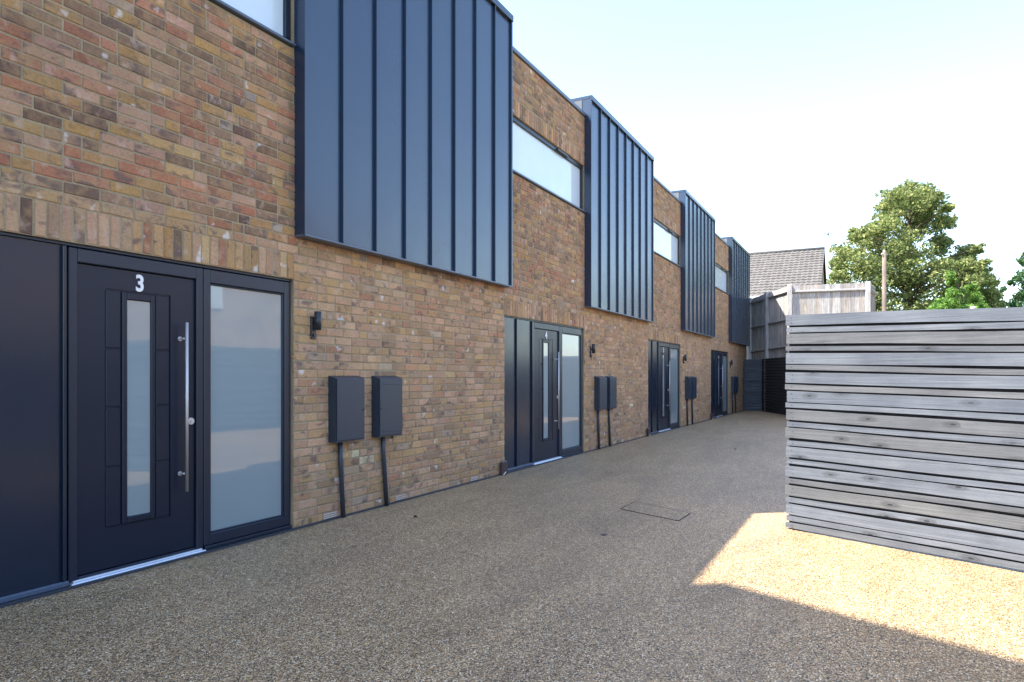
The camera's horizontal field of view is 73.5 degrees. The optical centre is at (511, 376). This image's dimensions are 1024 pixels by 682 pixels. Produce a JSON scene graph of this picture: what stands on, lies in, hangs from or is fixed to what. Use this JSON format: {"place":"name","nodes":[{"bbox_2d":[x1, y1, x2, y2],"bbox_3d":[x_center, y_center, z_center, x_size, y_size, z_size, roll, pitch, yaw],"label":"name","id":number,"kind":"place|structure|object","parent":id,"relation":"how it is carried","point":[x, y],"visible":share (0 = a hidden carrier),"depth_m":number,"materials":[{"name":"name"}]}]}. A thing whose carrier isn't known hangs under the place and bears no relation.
{"place":"outdoors","nodes":[
{"label":"outdoors","id":0,"kind":"place"},
{"bbox_2d":[0,410,1023,681],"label":"ground","id":1,"kind":"structure","parent":0,"point":[530,574],"depth_m":3.98,"materials":[{"name":"grey gravel"}]},
{"bbox_2d":[0,0,513,603],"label":"terraced house","id":2,"kind":"structure","parent":1,"relation":"on","point":[208,208],"depth_m":5.27,"materials":[{"name":"brick"}]},
{"bbox_2d":[66,247,205,585],"bbox_3d":[-2.497,0.245,4.617,0.124,2.084,0.955,0,0,28],"label":"front door","id":3,"kind":"structure","parent":2,"relation":"in","point":[135,325],"depth_m":4.57,"materials":[{"name":"paint"}]},
{"bbox_2d":[208,0,295,47],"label":"window","id":4,"kind":"structure","parent":2,"relation":"in","point":[272,17],"depth_m":5.58,"materials":[{"name":"glass"}]},
{"bbox_2d":[310,311,320,338],"bbox_3d":[-1.700,-0.447,5.955,0.089,0.235,0.062,0,0,28],"label":"wall lamp","id":5,"kind":"object","parent":2,"relation":"attached to","point":[315,322],"visible":1,"depth_m":5.94,"materials":[{"name":"black metal"}]},
{"bbox_2d":[322,510,336,519],"bbox_3d":[-1.636,1.245,6.163,0.010,0.056,0.190,0,0,28],"label":"air vent","id":6,"kind":"object","parent":2,"relation":"attached to","point":[331,514],"visible":1,"depth_m":6.15,"materials":[{"name":"plastic"}]},
{"bbox_2d":[328,376,364,517],"bbox_3d":[-1.510,0.642,6.295,0.106,1.302,0.390,0,0,28],"label":"meter box","id":7,"kind":"object","parent":2,"relation":"attached to","point":[346,408],"visible":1,"depth_m":6.23,"materials":[{"name":"plastic"}]},
{"bbox_2d":[337,379,364,440],"bbox_3d":[-1.472,0.299,6.275,0.020,0.560,0.374,0,0,28],"label":"door","id":8,"kind":"structure","parent":7,"relation":"in","point":[350,392],"depth_m":6.26,"materials":[{"name":"plastic"}]},
{"bbox_2d":[372,376,401,505],"bbox_3d":[-1.235,0.642,6.819,0.106,1.302,0.375,0,0,28],"label":"meter box","id":9,"kind":"object","parent":2,"relation":"attached to","point":[386,406],"visible":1,"depth_m":6.77,"materials":[{"name":"plastic"}]},
{"bbox_2d":[380,378,401,435],"bbox_3d":[-1.197,0.299,6.799,0.020,0.560,0.359,0,0,28],"label":"door","id":10,"kind":"structure","parent":9,"relation":"in","point":[390,389],"depth_m":6.78,"materials":[{"name":"plastic"}]},
{"bbox_2d":[395,493,405,500],"bbox_3d":[-1.152,1.245,7.084,0.010,0.056,0.190,0,0,28],"label":"air vent","id":11,"kind":"object","parent":2,"relation":"attached to","point":[400,496],"visible":1,"depth_m":7.08,"materials":[{"name":"plastic"}]},
{"bbox_2d":[470,475,477,480],"bbox_3d":[-0.464,1.245,8.394,0.010,0.056,0.190,0,0,28],"label":"air vent","id":12,"kind":"object","parent":2,"relation":"attached to","point":[473,478],"visible":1,"depth_m":8.38,"materials":[{"name":"plastic"}]},
{"bbox_2d":[500,460,507,474],"bbox_3d":[-0.096,1.198,8.988,0.062,0.183,0.167,0,0,28],"label":"pipe cover","id":13,"kind":"object","parent":2,"relation":"attached to","point":[503,467],"visible":1,"depth_m":8.95,"materials":[{"name":"brown plastic"}]},
{"bbox_2d":[0,410,743,607],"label":"path edging","id":14,"kind":"object","parent":1,"relation":"on","point":[142,568],"visible":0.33,"depth_m":5.29,"materials":[{"name":"plastic"}]},
{"bbox_2d":[504,46,653,470],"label":"terraced house","id":15,"kind":"structure","parent":1,"relation":"on","point":[583,192],"depth_m":11.23,"materials":[{"name":"brick"}]},
{"bbox_2d":[533,322,562,464],"bbox_3d":[0.528,0.245,10.376,0.124,2.084,1.010,0,0,28],"label":"front door","id":16,"kind":"structure","parent":15,"relation":"in","point":[546,337],"depth_m":10.40,"materials":[{"name":"paint"}]},
{"bbox_2d":[513,116,585,212],"bbox_3d":[0.536,-3.174,10.379,0.135,0.794,2.846,0,0,28],"label":"window","id":17,"kind":"structure","parent":15,"relation":"in","point":[537,161],"depth_m":10.38,"materials":[{"name":"glass"}]},
{"bbox_2d":[590,344,594,357],"bbox_3d":[1.398,-0.447,11.851,0.089,0.235,0.062,0,0,28],"label":"wall lamp","id":18,"kind":"object","parent":15,"relation":"attached to","point":[592,348],"visible":1,"depth_m":11.82,"materials":[{"name":"black metal"}]},
{"bbox_2d":[594,376,606,448],"bbox_3d":[1.583,0.642,12.182,0.106,1.302,0.390,0,0,28],"label":"meter box","id":19,"kind":"object","parent":15,"relation":"attached to","point":[600,392],"visible":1,"depth_m":12.11,"materials":[{"name":"plastic"}]},
{"bbox_2d":[599,378,606,409],"bbox_3d":[1.618,0.299,12.163,0.013,0.560,0.374,0,0,28],"label":"door","id":20,"kind":"structure","parent":19,"relation":"in","point":[602,381],"depth_m":12.11,"materials":[{"name":"plastic"}]},
{"bbox_2d":[605,376,616,445],"bbox_3d":[1.830,0.642,12.653,0.106,1.302,0.375,0,0,28],"label":"meter box","id":21,"kind":"object","parent":15,"relation":"attached to","point":[611,392],"visible":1,"depth_m":12.61,"materials":[{"name":"plastic"}]},
{"bbox_2d":[610,378,616,407],"bbox_3d":[1.869,0.299,12.633,0.020,0.560,0.359,0,0,28],"label":"door","id":22,"kind":"structure","parent":21,"relation":"in","point":[613,381],"depth_m":12.63,"materials":[{"name":"plastic"}]},
{"bbox_2d":[647,427,650,435],"bbox_3d":[2.974,1.198,14.830,0.062,0.183,0.167,0,0,28],"label":"pipe cover","id":23,"kind":"object","parent":15,"relation":"attached to","point":[649,431],"visible":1,"depth_m":14.77,"materials":[{"name":"brown plastic"}]},
{"bbox_2d":[620,501,690,520],"bbox_3d":[1.358,1.288,6.578,0.401,0.004,0.919,0,0,-34],"label":"access cover","id":24,"kind":"object","parent":1,"relation":"on","point":[656,511],"visible":1,"depth_m":6.54,"materials":[{"name":"stone"}]},
{"bbox_2d":[648,176,715,433],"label":"terraced house","id":25,"kind":"structure","parent":1,"relation":"on","point":[681,325],"depth_m":17.43,"materials":[{"name":"brick"}]},
{"bbox_2d":[659,342,669,431],"bbox_3d":[3.598,0.245,16.219,0.124,2.084,1.010,0,0,28],"label":"front door","id":26,"kind":"structure","parent":25,"relation":"in","point":[664,348],"depth_m":16.29,"materials":[{"name":"paint"}]},
{"bbox_2d":[654,219,681,267],"bbox_3d":[3.606,-3.174,16.221,0.135,0.794,2.846,0,0,28],"label":"window","id":27,"kind":"structure","parent":25,"relation":"in","point":[666,243],"depth_m":16.42,"materials":[{"name":"glass"}]},
{"bbox_2d":[685,376,691,425],"bbox_3d":[4.652,0.642,18.024,0.106,1.302,0.390,0,0,28],"label":"meter box","id":28,"kind":"object","parent":25,"relation":"attached to","point":[688,387],"visible":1,"depth_m":17.89,"materials":[{"name":"plastic"}]},
{"bbox_2d":[688,377,691,398],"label":"door","id":29,"kind":"structure","parent":28,"relation":"in","point":[690,378],"depth_m":17.94,"materials":[{"name":"plastic"}]},
{"bbox_2d":[690,376,696,423],"bbox_3d":[4.900,0.642,18.496,0.106,1.302,0.375,0,0,28],"label":"meter box","id":30,"kind":"object","parent":25,"relation":"attached to","point":[694,387],"visible":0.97,"depth_m":18.45,"materials":[{"name":"plastic"}]},
{"bbox_2d":[693,377,696,397],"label":"door","id":31,"kind":"structure","parent":30,"relation":"in","point":[694,378],"depth_m":18.44,"materials":[{"name":"plastic"}]},
{"bbox_2d":[711,233,749,417],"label":"terraced house","id":32,"kind":"structure","parent":1,"relation":"on","point":[730,341],"depth_m":23.30,"materials":[{"name":"brick"}]},
{"bbox_2d":[716,351,722,416],"bbox_3d":[6.668,0.245,22.061,0.124,2.084,1.010,0,0,28],"label":"front door","id":33,"kind":"structure","parent":32,"relation":"in","point":[719,367],"depth_m":22.15,"materials":[{"name":"paint"}]},
{"bbox_2d":[715,263,729,294],"bbox_3d":[6.676,-3.174,22.064,0.135,0.794,2.846,0,0,28],"label":"window","id":34,"kind":"structure","parent":32,"relation":"in","point":[721,276],"depth_m":22.53,"materials":[{"name":"glass"}]},
{"bbox_2d":[731,376,735,413],"bbox_3d":[7.722,0.642,23.867,0.106,1.302,0.390,0,0,28],"label":"meter box","id":35,"kind":"object","parent":32,"relation":"attached to","point":[733,384],"visible":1,"depth_m":23.75,"materials":[{"name":"plastic"}]},
{"bbox_2d":[734,377,735,392],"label":"door","id":36,"kind":"structure","parent":35,"relation":"in","point":[734,377],"depth_m":23.84,"materials":[{"name":"plastic"}]},
{"bbox_2d":[734,376,738,412],"bbox_3d":[7.970,0.642,24.338,0.106,1.302,0.375,0,0,28],"label":"meter box","id":37,"kind":"object","parent":32,"relation":"attached to","point":[737,384],"visible":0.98,"depth_m":24.29,"materials":[{"name":"plastic"}]},
{"bbox_2d":[736,377,738,392],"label":"door","id":38,"kind":"structure","parent":37,"relation":"in","point":[737,378],"depth_m":24.28,"materials":[{"name":"plastic"}]},
{"bbox_2d":[744,359,761,410],"bbox_3d":[9.083,0.317,25.814,0.657,1.949,0.112,0,0,32],"label":"dark slatted fence","id":39,"kind":"object","parent":1,"relation":"on","point":[752,385],"visible":1,"depth_m":25.77,"materials":[{"name":"wood"}]},
{"bbox_2d":[746,287,786,411],"bbox_3d":[9.351,-0.921,25.550,0.151,4.423,4.111,0,0,-4],"label":"board fence","id":40,"kind":"object","parent":1,"relation":"on","point":[768,314],"visible":0.56,"depth_m":25.11,"materials":[{"name":"grey wood"}]},
{"bbox_2d":[762,357,788,414],"bbox_3d":[9.086,0.315,22.061,0.113,1.952,7.038,0,0,5],"label":"dark slatted fence","id":41,"kind":"object","parent":1,"relation":"on","point":[775,392],"visible":0.38,"depth_m":23.99,"materials":[{"name":"black wood"}]},
{"bbox_2d":[787,281,870,352],"bbox_3d":[10.675,-0.934,23.131,2.568,4.450,0.151,0,0,17],"label":"board fence","id":42,"kind":"object","parent":1,"relation":"on","point":[841,298],"visible":0.41,"depth_m":23.17,"materials":[{"name":"grey wood"}]},
{"bbox_2d":[881,250,886,310],"bbox_3d":[14.670,-1.846,27.000,0.288,6.275,0.196,0,0,9],"label":"telegraph pole","id":43,"kind":"object","parent":1,"relation":"on","point":[884,288],"visible":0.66,"depth_m":26.95,"materials":[{"name":"wood"}]},
{"bbox_2d":[785,307,1023,569],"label":"slatted fence","id":44,"kind":"object","parent":1,"relation":"on","point":[904,429],"visible":1,"depth_m":5.04,"materials":[{"name":"grey wood"}]},
{"bbox_2d":[498,0,1023,307],"label":"sky","id":45,"kind":"structure","parent":0,"point":[785,120],"materials":[{"name":"white"}]},
{"bbox_2d":[749,247,826,299],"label":"tiled house","id":46,"kind":"structure","parent":0,"point":[771,271],"depth_m":36.65,"materials":[{"name":"tile"}]},
{"bbox_2d":[926,270,991,309],"bbox_3d":[9.805,-1.141,15.028,1.752,2.384,1.075,0,0,-23],"label":"leafy shrub","id":47,"kind":"object","parent":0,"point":[970,295],"visible":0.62,"depth_m":14.83,"materials":[{"name":"green plant"}]},
{"bbox_2d":[999,251,1023,306],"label":"tree","id":48,"kind":"object","parent":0,"point":[1017,300],"visible":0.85,"depth_m":37.19,"materials":[{"name":"green plant"}]},
{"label":"raised garden","id":49,"kind":"structure","parent":0,"visible":0},
{"bbox_2d":[871,285,877,311],"bbox_3d":[12.308,-1.506,23.299,0.096,3.194,1.271,0,0,36],"label":"board fence","id":50,"kind":"object","parent":49,"relation":"on","point":[873,292],"visible":0.34,"depth_m":23.27,"materials":[{"name":"grey wood"}]},
{"bbox_2d":[826,178,1006,310],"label":"broadleaf tree","id":51,"kind":"object","parent":49,"relation":"on","point":[909,272],"visible":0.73,"depth_m":43.68,"materials":[{"name":"green plant"}]}
]}

